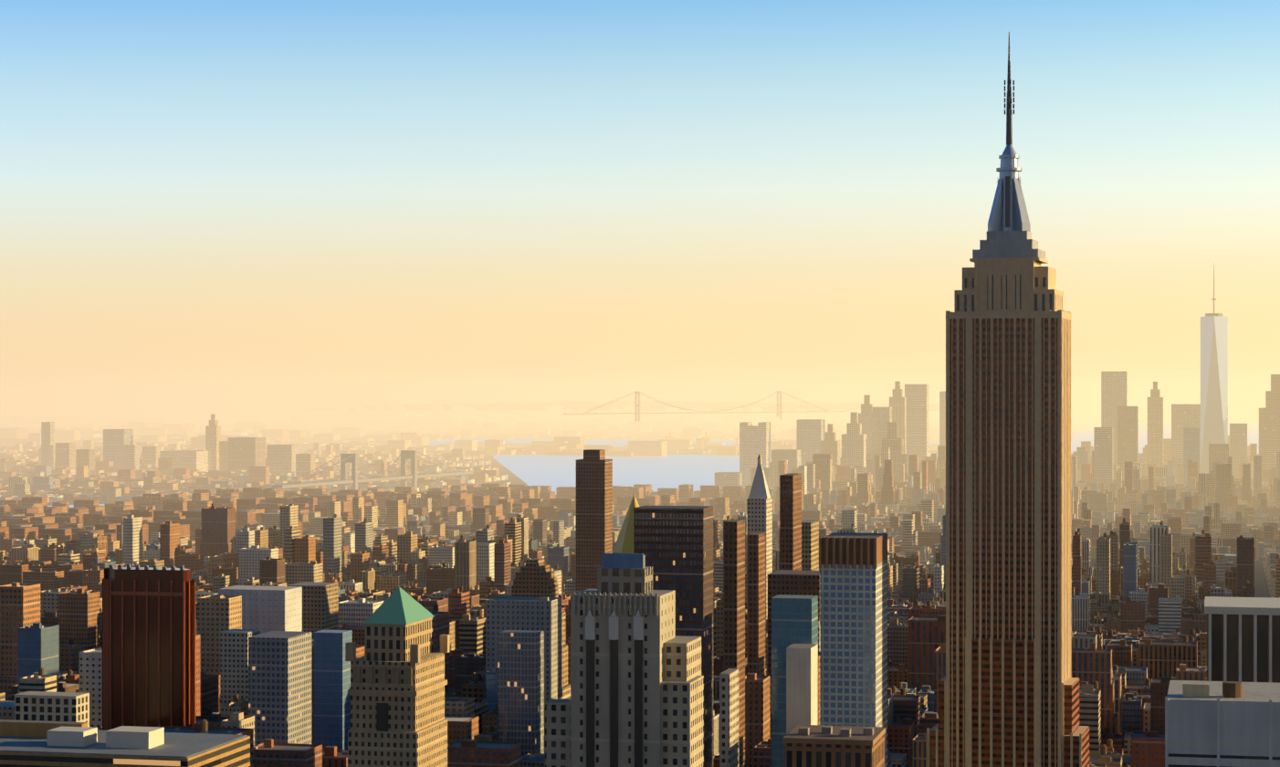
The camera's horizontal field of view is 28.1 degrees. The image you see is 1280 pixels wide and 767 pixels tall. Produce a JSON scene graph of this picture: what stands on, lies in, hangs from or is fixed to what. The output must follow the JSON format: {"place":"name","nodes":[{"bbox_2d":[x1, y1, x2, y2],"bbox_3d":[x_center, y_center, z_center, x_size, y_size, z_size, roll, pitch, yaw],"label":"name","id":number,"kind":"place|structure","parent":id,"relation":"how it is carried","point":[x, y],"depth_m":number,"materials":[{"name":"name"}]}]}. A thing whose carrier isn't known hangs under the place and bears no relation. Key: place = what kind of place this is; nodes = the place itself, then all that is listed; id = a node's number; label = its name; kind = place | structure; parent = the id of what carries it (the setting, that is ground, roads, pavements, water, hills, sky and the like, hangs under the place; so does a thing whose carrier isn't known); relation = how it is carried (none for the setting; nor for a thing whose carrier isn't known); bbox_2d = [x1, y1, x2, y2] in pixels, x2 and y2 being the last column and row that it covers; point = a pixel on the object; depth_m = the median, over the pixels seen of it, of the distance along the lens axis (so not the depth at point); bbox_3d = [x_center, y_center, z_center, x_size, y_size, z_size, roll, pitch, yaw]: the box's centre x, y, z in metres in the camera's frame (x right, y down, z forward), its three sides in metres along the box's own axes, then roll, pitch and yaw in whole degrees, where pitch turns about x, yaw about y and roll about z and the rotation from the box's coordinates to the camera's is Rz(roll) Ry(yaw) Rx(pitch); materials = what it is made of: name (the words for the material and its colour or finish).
{"place":"outdoors","nodes":[
{"label":"outdoors","id":0,"kind":"place"},
{"bbox_2d":[0,387,1273,597],"bbox_3d":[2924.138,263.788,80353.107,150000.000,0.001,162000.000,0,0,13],"label":"ground","id":1,"kind":"structure","parent":0,"point":[345,396],"depth_m":47636.14,"materials":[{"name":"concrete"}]},
{"bbox_2d":[271,450,473,490],"bbox_3d":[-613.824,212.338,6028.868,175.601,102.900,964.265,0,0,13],"label":"river bridge","id":2,"kind":"structure","parent":1,"relation":"on","point":[404,455],"depth_m":5962.17,"materials":[{"name":"stone"}]},
{"bbox_2d":[0,399,1265,502],"bbox_3d":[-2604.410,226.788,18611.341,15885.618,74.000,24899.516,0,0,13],"label":"brooklyn shores","id":3,"kind":"structure","parent":1,"relation":"on","point":[24,472],"depth_m":11522.31,"materials":[{"name":"stone"}]},
{"bbox_2d":[0,449,1279,766],"bbox_3d":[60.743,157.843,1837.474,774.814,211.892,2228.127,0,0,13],"label":"foreground buildings","id":4,"kind":"structure","parent":1,"relation":"on","point":[643,646],"depth_m":1166.49,"materials":[{"name":"stone"}]},
{"bbox_2d":[0,435,1279,766],"bbox_3d":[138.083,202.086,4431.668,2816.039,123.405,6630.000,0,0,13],"label":"city buildings","id":5,"kind":"structure","parent":1,"relation":"on","point":[1167,547],"depth_m":2894.61,"materials":[{"name":"stone"}]},
{"bbox_2d":[41,371,1279,488],"bbox_3d":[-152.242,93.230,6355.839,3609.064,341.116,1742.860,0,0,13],"label":"distant skyscrapers","id":6,"kind":"structure","parent":1,"relation":"on","point":[899,426],"depth_m":6320.87,"materials":[{"name":"stone"}]},
{"bbox_2d":[926,31,1089,766],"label":"skyscraper","id":7,"kind":"structure","parent":1,"relation":"on","point":[1008,690],"depth_m":1283.38,"materials":[{"name":"stone"}]},
{"bbox_2d":[1200,262,1227,473],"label":"skyscraper","id":8,"kind":"structure","parent":1,"relation":"on","point":[1213,377],"depth_m":5819.73,"materials":[{"name":"glass"}]},
{"bbox_2d":[0,0,1279,388],"label":"sky","id":9,"kind":"structure","parent":0,"point":[643,194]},
{"bbox_2d":[47,423,1259,507],"bbox_3d":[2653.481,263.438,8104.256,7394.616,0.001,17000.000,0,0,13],"label":"water","id":10,"kind":"structure","parent":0,"point":[667,471],"depth_m":8058.65,"materials":[{"name":"blue"}]},
{"bbox_2d":[429,439,939,446],"bbox_3d":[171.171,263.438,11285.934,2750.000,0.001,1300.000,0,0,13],"label":"gowanus bay water","id":11,"kind":"structure","parent":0,"point":[618,443],"depth_m":11612.09,"materials":[{"name":"blue"}]},
{"bbox_2d":[301,400,1077,411],"bbox_3d":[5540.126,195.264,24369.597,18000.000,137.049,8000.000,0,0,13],"label":"horizon hills","id":12,"kind":"structure","parent":0,"point":[645,405],"depth_m":25987.46,"materials":[{"name":"grey"}]},
{"bbox_2d":[563,390,845,421],"bbox_3d":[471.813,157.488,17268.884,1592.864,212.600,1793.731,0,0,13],"label":"suspension bridge","id":13,"kind":"structure","parent":0,"point":[635,413],"depth_m":17187.29,"materials":[{"name":"metal"}]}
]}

